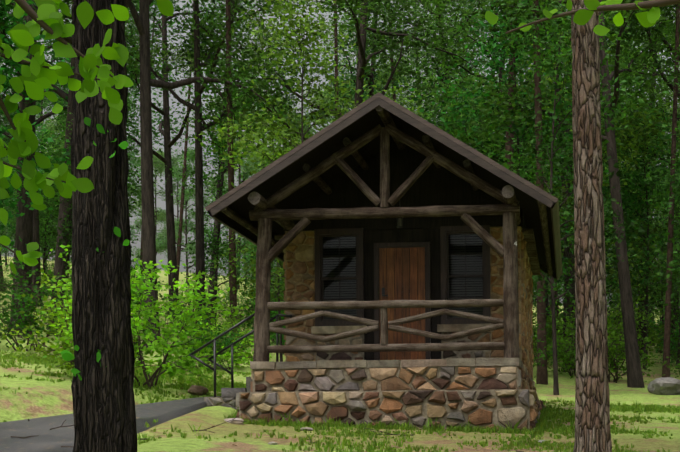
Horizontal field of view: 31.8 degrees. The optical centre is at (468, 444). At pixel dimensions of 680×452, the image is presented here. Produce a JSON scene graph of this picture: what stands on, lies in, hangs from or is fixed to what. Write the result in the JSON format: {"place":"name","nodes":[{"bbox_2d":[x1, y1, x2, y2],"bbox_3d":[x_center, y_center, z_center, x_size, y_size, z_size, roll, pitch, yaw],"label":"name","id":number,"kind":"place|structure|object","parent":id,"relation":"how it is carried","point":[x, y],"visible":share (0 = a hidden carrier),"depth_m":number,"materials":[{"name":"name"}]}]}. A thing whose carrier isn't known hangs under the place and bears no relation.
{"place":"outdoors","nodes":[
{"label":"outdoors","id":0,"kind":"place"},
{"bbox_2d":[0,396,220,451],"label":"asphalt path","id":1,"kind":"structure","parent":0,"point":[45,438],"depth_m":15.70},
{"bbox_2d":[0,256,679,451],"bbox_3d":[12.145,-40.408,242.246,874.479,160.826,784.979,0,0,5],"label":"forest ground","id":2,"kind":"structure","parent":0,"point":[44,398],"depth_m":17.77,"materials":[{"name":"plant"}]},
{"bbox_2d":[0,1,43,143],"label":"oak tree","id":3,"kind":"object","parent":2,"relation":"on","point":[5,124],"visible":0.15,"depth_m":65.71,"materials":[{"name":"green plant"}]},
{"bbox_2d":[0,155,48,263],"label":"sapling","id":4,"kind":"object","parent":2,"relation":"on","point":[6,158],"visible":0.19,"depth_m":56.62,"materials":[{"name":"green plant"}]},
{"bbox_2d":[0,127,58,254],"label":"tree","id":5,"kind":"object","parent":2,"relation":"on","point":[9,229],"visible":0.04,"depth_m":74.74,"materials":[{"name":"green plant"}]},
{"bbox_2d":[2,126,58,248],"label":"tree","id":6,"kind":"object","parent":2,"relation":"on","point":[11,233],"visible":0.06,"depth_m":71.47,"materials":[{"name":"green plant"}]},
{"bbox_2d":[0,246,70,350],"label":"understorey","id":7,"kind":"object","parent":2,"relation":"on","point":[26,298],"visible":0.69,"depth_m":28.41,"materials":[{"name":"green"}]},
{"bbox_2d":[9,90,63,270],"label":"tree","id":8,"kind":"object","parent":2,"relation":"on","point":[37,103],"visible":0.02,"depth_m":161.59,"materials":[{"name":"green plant"}]},
{"bbox_2d":[0,0,73,336],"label":"oak tree","id":9,"kind":"object","parent":2,"relation":"on","point":[24,227],"visible":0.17,"depth_m":32.98,"materials":[{"name":"brown plant"}]},
{"bbox_2d":[0,0,74,249],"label":"tree","id":10,"kind":"object","parent":2,"relation":"on","point":[4,70],"visible":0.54,"depth_m":31.20,"materials":[{"name":"green plant"}]},
{"bbox_2d":[10,120,64,300],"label":"tree","id":11,"kind":"object","parent":2,"relation":"on","point":[46,200],"visible":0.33,"depth_m":58.64,"materials":[{"name":"green plant"}]},
{"bbox_2d":[10,251,71,296],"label":"understorey","id":12,"kind":"object","parent":2,"relation":"on","point":[49,267],"visible":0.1,"depth_m":66.02,"materials":[{"name":"green"}]},
{"bbox_2d":[39,193,58,280],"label":"sapling","id":13,"kind":"object","parent":2,"relation":"on","point":[42,248],"visible":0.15,"depth_m":70.72,"materials":[{"name":"green plant"}]},
{"bbox_2d":[40,114,66,258],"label":"tree","id":14,"kind":"object","parent":2,"relation":"on","point":[47,125],"visible":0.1,"depth_m":140.87,"materials":[{"name":"green plant"}]},
{"bbox_2d":[0,11,130,192],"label":"oak tree","id":15,"kind":"object","parent":2,"relation":"on","point":[20,94],"visible":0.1,"depth_m":48.48,"materials":[{"name":"green plant"}]},
{"bbox_2d":[0,1,135,306],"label":"oak tree","id":16,"kind":"object","parent":2,"relation":"on","point":[36,237],"depth_m":53.70,"materials":[{"name":"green plant"}]},
{"bbox_2d":[0,269,152,375],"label":"shrub by the steps","id":17,"kind":"object","parent":2,"relation":"on","point":[70,364],"visible":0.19,"depth_m":21.01,"materials":[{"name":"green"}]},
{"bbox_2d":[38,19,158,188],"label":"oak tree","id":18,"kind":"object","parent":2,"relation":"on","point":[136,174],"visible":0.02,"depth_m":79.89,"materials":[{"name":"green plant"}]},
{"bbox_2d":[61,0,136,451],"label":"oak","id":19,"kind":"object","parent":2,"relation":"on","point":[103,398],"visible":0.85,"depth_m":8.28,"materials":[{"name":"brown plant"}]},
{"bbox_2d":[0,0,679,273],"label":"leaves","id":20,"kind":"object","parent":19,"relation":"attached to","point":[47,17],"visible":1,"depth_m":5.09,"materials":[{"name":"green"}]},
{"bbox_2d":[34,100,165,282],"bbox_3d":[-11.016,-6.646,35.025,3.869,7.975,3.959,0,0,-22],"label":"tree","id":21,"kind":"object","parent":2,"relation":"on","point":[69,236],"visible":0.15,"depth_m":34.58,"materials":[{"name":"green plant"}]},
{"bbox_2d":[40,4,182,171],"bbox_3d":[-17.547,-17.003,58.826,7.204,21.630,7.136,-2,4,32],"label":"oak tree","id":22,"kind":"object","parent":2,"relation":"on","point":[133,106],"visible":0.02,"depth_m":58.34,"materials":[{"name":"green plant"}]},
{"bbox_2d":[41,259,188,313],"bbox_3d":[-12.097,-5.149,39.883,4.672,3.045,3.528,0,0,19],"label":"understorey","id":23,"kind":"object","parent":2,"relation":"on","point":[137,303],"visible":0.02,"depth_m":39.68,"materials":[{"name":"green"}]},
{"bbox_2d":[0,0,237,333],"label":"oak tree","id":24,"kind":"object","parent":2,"relation":"on","point":[59,266],"visible":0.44,"depth_m":36.18,"materials":[{"name":"green plant"}]},
{"bbox_2d":[127,97,140,240],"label":"tree","id":25,"kind":"object","parent":2,"relation":"on","point":[132,228],"visible":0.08,"depth_m":171.54,"materials":[{"name":"green plant"}]},
{"bbox_2d":[36,242,270,387],"bbox_3d":[-5.295,-2.387,20.294,4.052,2.990,4.533,0,0,-13],"label":"shrub by the steps","id":26,"kind":"object","parent":2,"relation":"on","point":[168,351],"visible":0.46,"depth_m":20.03,"materials":[{"name":"green"}]},
{"bbox_2d":[130,147,187,264],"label":"tree","id":27,"kind":"object","parent":2,"relation":"on","point":[160,167],"visible":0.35,"depth_m":201.32,"materials":[{"name":"green plant"}]},
{"bbox_2d":[40,0,285,318],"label":"oak tree","id":28,"kind":"object","parent":2,"relation":"on","point":[169,143],"visible":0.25,"depth_m":54.34,"materials":[{"name":"green plant"}]},
{"bbox_2d":[126,0,213,303],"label":"pine tree","id":29,"kind":"object","parent":2,"relation":"on","point":[185,19],"visible":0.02,"depth_m":63.69,"materials":[{"name":"green plant"}]},
{"bbox_2d":[154,147,195,264],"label":"tree","id":30,"kind":"object","parent":2,"relation":"on","point":[174,162],"visible":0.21,"depth_m":242.87,"materials":[{"name":"green plant"}]},
{"bbox_2d":[58,0,303,329],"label":"oak tree","id":31,"kind":"object","parent":2,"relation":"on","point":[196,40],"visible":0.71,"depth_m":40.11,"materials":[{"name":"green plant"}]},
{"bbox_2d":[155,147,211,284],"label":"tree","id":32,"kind":"object","parent":2,"relation":"on","point":[161,245],"visible":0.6,"depth_m":162.65,"materials":[{"name":"green plant"}]},
{"bbox_2d":[159,288,219,326],"bbox_3d":[-10.885,-5.187,45.852,1.950,1.684,2.583,0,0,-37],"label":"understorey","id":33,"kind":"object","parent":2,"relation":"on","point":[171,310],"visible":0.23,"depth_m":45.84,"materials":[{"name":"green"}]},
{"bbox_2d":[188,385,207,394],"bbox_3d":[-4.705,-0.931,20.446,0.328,0.208,0.404,0,0,43],"label":"rock","id":34,"kind":"object","parent":2,"relation":"on","point":[196,390],"visible":0.79,"depth_m":20.32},
{"bbox_2d":[156,0,242,280],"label":"pine tree","id":35,"kind":"object","parent":2,"relation":"on","point":[178,254],"visible":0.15,"depth_m":70.53,"materials":[{"name":"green plant"}]},
{"bbox_2d":[154,294,253,368],"bbox_3d":[-6.111,-2.651,28.151,2.110,1.844,2.734,0,0,-41],"label":"understorey","id":36,"kind":"object","parent":2,"relation":"on","point":[227,342],"visible":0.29,"depth_m":27.84,"materials":[{"name":"green"}]},
{"bbox_2d":[126,0,306,347],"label":"oak tree","id":37,"kind":"object","parent":2,"relation":"on","point":[142,23],"visible":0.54,"depth_m":33.21,"materials":[{"name":"green plant"}]},
{"bbox_2d":[191,183,245,295],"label":"tree","id":38,"kind":"object","parent":2,"relation":"on","point":[222,243],"visible":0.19,"depth_m":74.75,"materials":[{"name":"green plant"}]},
{"bbox_2d":[165,112,281,327],"bbox_3d":[-8.849,-7.512,41.929,4.140,8.535,4.237,0,0,-42],"label":"sapling","id":39,"kind":"object","parent":2,"relation":"on","point":[218,253],"visible":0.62,"depth_m":41.58,"materials":[{"name":"green plant"}]},
{"bbox_2d":[206,282,247,309],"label":"understorey","id":40,"kind":"object","parent":2,"relation":"on","point":[225,294],"visible":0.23,"depth_m":71.48,"materials":[{"name":"green"}]},
{"bbox_2d":[127,0,326,326],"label":"oak tree","id":41,"kind":"object","parent":2,"relation":"on","point":[179,57],"visible":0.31,"depth_m":50.09,"materials":[{"name":"green plant"}]},
{"bbox_2d":[226,0,237,324],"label":"pine tree","id":42,"kind":"object","parent":2,"relation":"on","point":[232,246],"visible":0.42,"depth_m":37.47,"materials":[{"name":"brown plant"}]},
{"bbox_2d":[190,293,273,356],"bbox_3d":[-6.860,-3.360,33.097,2.836,1.912,2.188,0,0,37],"label":"understorey","id":43,"kind":"object","parent":2,"relation":"on","point":[239,318],"visible":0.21,"depth_m":33.09,"materials":[{"name":"green"}]},
{"bbox_2d":[196,309,271,368],"bbox_3d":[-5.687,-2.558,28.535,2.026,1.558,2.266,0,0,-13],"label":"shrub on slope","id":44,"kind":"object","parent":2,"relation":"on","point":[240,333],"visible":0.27,"depth_m":28.41,"materials":[{"name":"plant"}]},
{"bbox_2d":[203,86,269,288],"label":"tree","id":45,"kind":"object","parent":2,"relation":"on","point":[226,172],"visible":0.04,"depth_m":161.23,"materials":[{"name":"green plant"}]},
{"bbox_2d":[189,310,292,396],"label":"stair handrails","id":46,"kind":"object","parent":2,"relation":"on","point":[215,354],"visible":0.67,"depth_m":19.50,"materials":[{"name":"black metal"}]},
{"bbox_2d":[226,153,260,284],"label":"tree","id":47,"kind":"object","parent":2,"relation":"on","point":[246,176],"visible":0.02,"depth_m":225.25,"materials":[{"name":"green plant"}]},
{"bbox_2d":[220,271,284,344],"bbox_3d":[-6.398,-4.569,39.211,4.278,2.886,3.301,0,0,11],"label":"understorey","id":48,"kind":"object","parent":2,"relation":"on","point":[244,305],"visible":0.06,"depth_m":39.35,"materials":[{"name":"green"}]},
{"bbox_2d":[236,239,282,288],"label":"sapling","id":49,"kind":"object","parent":2,"relation":"on","point":[246,256],"visible":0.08,"depth_m":58.28,"materials":[{"name":"green plant"}]},
{"bbox_2d":[236,238,283,301],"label":"sapling","id":50,"kind":"object","parent":2,"relation":"on","point":[252,268],"visible":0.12,"depth_m":50.58,"materials":[{"name":"green plant"}]},
{"bbox_2d":[226,100,296,275],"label":"tree","id":51,"kind":"object","parent":2,"relation":"on","point":[257,150],"visible":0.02,"depth_m":157.06,"materials":[{"name":"green plant"}]},
{"bbox_2d":[213,115,312,361],"bbox_3d":[-5.095,-5.375,32.078,3.505,7.225,3.587,0,0,36],"label":"tree","id":52,"kind":"object","parent":2,"relation":"on","point":[277,292],"visible":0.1,"depth_m":31.91,"materials":[{"name":"green plant"}]},
{"bbox_2d":[242,90,297,282],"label":"tree","id":53,"kind":"object","parent":2,"relation":"on","point":[252,168],"visible":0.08,"depth_m":146.45,"materials":[{"name":"green plant"}]},
{"bbox_2d":[237,0,303,159],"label":"pine tree","id":54,"kind":"object","parent":2,"relation":"on","point":[273,41],"visible":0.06,"depth_m":71.54,"materials":[{"name":"green plant"}]},
{"bbox_2d":[194,0,395,299],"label":"tree","id":55,"kind":"object","parent":2,"relation":"on","point":[289,18],"visible":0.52,"depth_m":29.57,"materials":[{"name":"green plant"}]},
{"bbox_2d":[278,104,334,273],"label":"tree","id":56,"kind":"object","parent":2,"relation":"on","point":[307,114],"visible":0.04,"depth_m":140.28,"materials":[{"name":"green plant"}]},
{"bbox_2d":[0,376,651,451],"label":"twigs and dry leaves","id":57,"kind":"object","parent":2,"relation":"on","point":[241,421],"visible":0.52,"depth_m":15.45,"materials":[{"name":"brown"}]},
{"bbox_2d":[303,74,349,124],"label":"tree","id":58,"kind":"object","parent":2,"relation":"on","point":[317,102],"visible":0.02,"depth_m":142.14,"materials":[{"name":"green plant"}]},
{"bbox_2d":[334,0,338,117],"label":"pine tree","id":59,"kind":"object","parent":2,"relation":"on","point":[336,47],"visible":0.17,"depth_m":43.97,"materials":[{"name":"brown plant"}]},
{"bbox_2d":[0,350,679,451],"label":"grass tufts","id":60,"kind":"object","parent":2,"relation":"on","point":[544,423],"visible":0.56,"depth_m":17.68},
{"bbox_2d":[188,0,524,149],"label":"oak tree","id":61,"kind":"object","parent":2,"relation":"on","point":[363,61],"visible":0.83,"depth_m":35.28,"materials":[{"name":"green plant"}]},
{"bbox_2d":[282,0,433,149],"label":"oak tree","id":62,"kind":"object","parent":2,"relation":"on","point":[350,55],"visible":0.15,"depth_m":62.17,"materials":[{"name":"green plant"}]},
{"bbox_2d":[308,3,423,122],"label":"oak tree","id":63,"kind":"object","parent":2,"relation":"on","point":[344,69],"visible":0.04,"depth_m":82.36,"materials":[{"name":"green plant"}]},
{"bbox_2d":[265,0,481,128],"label":"oak tree","id":64,"kind":"object","parent":2,"relation":"on","point":[371,75],"visible":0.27,"depth_m":51.20,"materials":[{"name":"green plant"}]},
{"bbox_2d":[204,226,545,432],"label":"stone wall","id":65,"kind":"structure","parent":2,"relation":"on","point":[486,388],"depth_m":17.87,"materials":[{"name":"stone"}]},
{"bbox_2d":[221,106,552,360],"bbox_3d":[-0.997,-3.203,21.326,4.930,3.851,7.508,0,0,5],"label":"log porch frame","id":66,"kind":"object","parent":65,"relation":"on","point":[264,212],"visible":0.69,"depth_m":18.05,"materials":[{"name":"wood"}]},
{"bbox_2d":[205,92,561,279],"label":"cabin roof","id":67,"kind":"structure","parent":66,"relation":"on","point":[352,125],"depth_m":18.29,"materials":[{"name":"wood"}]},
{"bbox_2d":[284,142,525,361],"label":"cabin door windows","id":68,"kind":"structure","parent":65,"relation":"in","point":[411,258],"depth_m":19.89,"materials":[{"name":"wood"}]},
{"bbox_2d":[363,74,439,120],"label":"tree","id":69,"kind":"object","parent":2,"relation":"on","point":[405,98],"depth_m":43.50,"materials":[{"name":"green plant"}]},
{"bbox_2d":[389,0,456,100],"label":"pine tree","id":70,"kind":"object","parent":2,"relation":"on","point":[416,75],"visible":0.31,"depth_m":55.52,"materials":[{"name":"green plant"}]},
{"bbox_2d":[370,0,487,118],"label":"oak tree","id":71,"kind":"object","parent":2,"relation":"on","point":[453,81],"visible":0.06,"depth_m":71.28,"materials":[{"name":"green plant"}]},
{"bbox_2d":[299,0,559,178],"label":"oak tree","id":72,"kind":"object","parent":2,"relation":"on","point":[446,72],"visible":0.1,"depth_m":48.58,"materials":[{"name":"green plant"}]},
{"bbox_2d":[379,15,496,113],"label":"pine tree","id":73,"kind":"object","parent":2,"relation":"on","point":[413,59],"visible":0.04,"depth_m":78.13,"materials":[{"name":"green plant"}]},
{"bbox_2d":[431,0,503,92],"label":"oak tree","id":74,"kind":"object","parent":2,"relation":"on","point":[482,64],"visible":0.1,"depth_m":63.26,"materials":[{"name":"green plant"}]},
{"bbox_2d":[415,78,530,174],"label":"tree","id":75,"kind":"object","parent":2,"relation":"on","point":[466,140],"visible":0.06,"depth_m":40.77,"materials":[{"name":"green plant"}]},
{"bbox_2d":[396,0,552,152],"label":"oak tree","id":76,"kind":"object","parent":2,"relation":"on","point":[471,9],"visible":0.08,"depth_m":59.06,"materials":[{"name":"green plant"}]},
{"bbox_2d":[425,77,533,277],"bbox_3d":[0.293,-8.005,43.710,5.608,11.670,4.755,0,0,2],"label":"tree","id":77,"kind":"object","parent":2,"relation":"on","point":[437,122],"visible":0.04,"depth_m":43.10,"materials":[{"name":"green plant"}]},
{"bbox_2d":[369,0,601,169],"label":"oak tree","id":78,"kind":"object","parent":2,"relation":"on","point":[430,8],"visible":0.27,"depth_m":46.08,"materials":[{"name":"green plant"}]},
{"bbox_2d":[408,0,608,297],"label":"tree","id":79,"kind":"object","parent":2,"relation":"on","point":[498,63],"visible":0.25,"depth_m":34.47,"materials":[{"name":"green plant"}]},
{"bbox_2d":[505,1,517,170],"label":"pine tree","id":80,"kind":"object","parent":2,"relation":"on","point":[509,147],"visible":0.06,"depth_m":37.12,"materials":[{"name":"brown plant"}]},
{"bbox_2d":[483,13,573,332],"bbox_3d":[3.208,-14.830,60.134,6.470,20.884,6.532,-3,6,-30],"label":"oak tree","id":81,"kind":"object","parent":2,"relation":"on","point":[532,69],"depth_m":60.30,"materials":[{"name":"green plant"}]},
{"bbox_2d":[533,0,547,384],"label":"pine tree","id":82,"kind":"object","parent":2,"relation":"on","point":[542,376],"visible":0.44,"depth_m":32.40,"materials":[{"name":"brown plant"}]},
{"bbox_2d":[533,322,559,377],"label":"understorey","id":83,"kind":"object","parent":2,"relation":"on","point":[541,352],"visible":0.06,"depth_m":31.72,"materials":[{"name":"green"}]},
{"bbox_2d":[532,282,562,357],"bbox_3d":[3.292,-5.157,50.429,5.196,3.387,3.924,0,0,9],"label":"understorey","id":84,"kind":"object","parent":2,"relation":"on","point":[534,314],"visible":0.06,"depth_m":50.02,"materials":[{"name":"green"}]},
{"bbox_2d":[490,93,615,313],"bbox_3d":[2.360,-7.659,43.567,5.379,10.834,5.256,0,0,24],"label":"sapling","id":85,"kind":"object","parent":2,"relation":"on","point":[546,173],"visible":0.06,"depth_m":43.30,"materials":[{"name":"green plant"}]},
{"bbox_2d":[436,0,679,387],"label":"oak tree","id":86,"kind":"object","parent":2,"relation":"on","point":[634,373],"visible":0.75,"depth_m":32.65,"materials":[{"name":"green plant"}]},
{"bbox_2d":[453,0,679,369],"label":"oak tree","id":87,"kind":"object","parent":2,"relation":"on","point":[570,309],"visible":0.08,"depth_m":42.17,"materials":[{"name":"green plant"}]},
{"bbox_2d":[534,302,621,376],"bbox_3d":[3.496,-3.258,37.376,2.923,2.523,3.870,0,0,-3],"label":"understorey","id":88,"kind":"object","parent":2,"relation":"on","point":[564,351],"visible":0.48,"depth_m":37.36,"materials":[{"name":"green"}]},
{"bbox_2d":[481,0,677,394],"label":"tree","id":89,"kind":"object","parent":2,"relation":"on","point":[550,157],"visible":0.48,"depth_m":29.22,"materials":[{"name":"green plant"}]},
{"bbox_2d":[481,0,679,371],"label":"tree","id":90,"kind":"object","parent":2,"relation":"on","point":[564,252],"visible":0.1,"depth_m":39.09,"materials":[{"name":"green plant"}]},
{"bbox_2d":[571,0,611,451],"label":"trunk","id":91,"kind":"object","parent":2,"relation":"on","point":[592,414],"visible":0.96,"depth_m":12.65,"materials":[{"name":"brown plant"}]},
{"bbox_2d":[533,302,675,382],"bbox_3d":[3.985,-3.070,34.478,4.432,2.889,3.347,0,0,-27],"label":"understorey","id":92,"kind":"object","parent":2,"relation":"on","point":[612,355],"visible":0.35,"depth_m":34.80,"materials":[{"name":"green"}]},
{"bbox_2d":[559,170,650,319],"bbox_3d":[5.946,-7.654,51.151,4.506,9.075,4.403,0,0,-35],"label":"tree","id":93,"kind":"object","parent":2,"relation":"on","point":[609,311],"visible":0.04,"depth_m":51.03,"materials":[{"name":"green plant"}]},
{"bbox_2d":[555,0,679,359],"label":"oak tree","id":94,"kind":"object","parent":2,"relation":"on","point":[640,326],"visible":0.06,"depth_m":52.58,"materials":[{"name":"green plant"}]},
{"bbox_2d":[561,85,679,368],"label":"sapling","id":95,"kind":"object","parent":2,"relation":"on","point":[627,203],"visible":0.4,"depth_m":44.65,"materials":[{"name":"green plant"}]},
{"bbox_2d":[568,5,679,368],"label":"oak tree","id":96,"kind":"object","parent":2,"relation":"on","point":[672,31],"visible":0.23,"depth_m":44.37,"materials":[{"name":"green plant"}]},
{"bbox_2d":[568,0,679,97],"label":"oak tree","id":97,"kind":"object","parent":2,"relation":"on","point":[653,29],"visible":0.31,"depth_m":36.77,"materials":[{"name":"green plant"}]},
{"bbox_2d":[606,183,676,319],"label":"tree","id":98,"kind":"object","parent":2,"relation":"on","point":[616,299],"visible":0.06,"depth_m":54.29,"materials":[{"name":"green plant"}]},
{"bbox_2d":[605,158,679,346],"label":"sapling","id":99,"kind":"object","parent":2,"relation":"on","point":[636,284],"visible":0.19,"depth_m":47.53,"materials":[{"name":"green plant"}]},
{"bbox_2d":[607,284,679,369],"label":"understorey","id":100,"kind":"object","parent":2,"relation":"on","point":[654,335],"visible":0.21,"depth_m":43.20,"materials":[{"name":"green"}]},
{"bbox_2d":[607,0,679,345],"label":"oak tree","id":101,"kind":"object","parent":2,"relation":"on","point":[661,137],"visible":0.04,"depth_m":66.36,"materials":[{"name":"green plant"}]},
{"bbox_2d":[616,168,679,339],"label":"tree","id":102,"kind":"object","parent":2,"relation":"on","point":[650,303],"visible":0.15,"depth_m":50.23,"materials":[{"name":"green plant"}]},
{"bbox_2d":[623,50,679,318],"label":"tree","id":103,"kind":"object","parent":2,"relation":"on","point":[666,182],"visible":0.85,"depth_m":35.83,"materials":[{"name":"green plant"}]},
{"bbox_2d":[626,11,679,355],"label":"oak tree","id":104,"kind":"object","parent":2,"relation":"on","point":[675,313],"visible":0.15,"depth_m":54.38,"materials":[{"name":"green plant"}]},
{"bbox_2d":[632,93,679,323],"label":"tree","id":105,"kind":"object","parent":2,"relation":"on","point":[668,209],"visible":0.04,"depth_m":53.14,"materials":[{"name":"green plant"}]},
{"bbox_2d":[634,38,679,305],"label":"tree","id":106,"kind":"object","parent":2,"relation":"on","point":[675,270],"visible":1,"depth_m":28.95,"materials":[{"name":"green plant"}]},
{"bbox_2d":[647,377,679,394],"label":"boulder","id":107,"kind":"object","parent":2,"relation":"on","point":[665,386],"visible":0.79,"depth_m":30.26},
{"bbox_2d":[648,314,679,364],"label":"understorey","id":108,"kind":"object","parent":2,"relation":"on","point":[675,345],"visible":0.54,"depth_m":48.14,"materials":[{"name":"green"}]},
{"bbox_2d":[657,121,679,224],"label":"sapling","id":109,"kind":"object","parent":2,"relation":"on","point":[674,184],"visible":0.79,"depth_m":33.86,"materials":[{"name":"green plant"}]},
{"bbox_2d":[662,4,679,376],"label":"pine tree","id":110,"kind":"object","parent":2,"relation":"on","point":[666,346],"visible":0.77,"depth_m":35.61,"materials":[{"name":"brown plant"}]},
{"bbox_2d":[0,0,679,308],"label":"sky","id":111,"kind":"structure","parent":0,"point":[159,203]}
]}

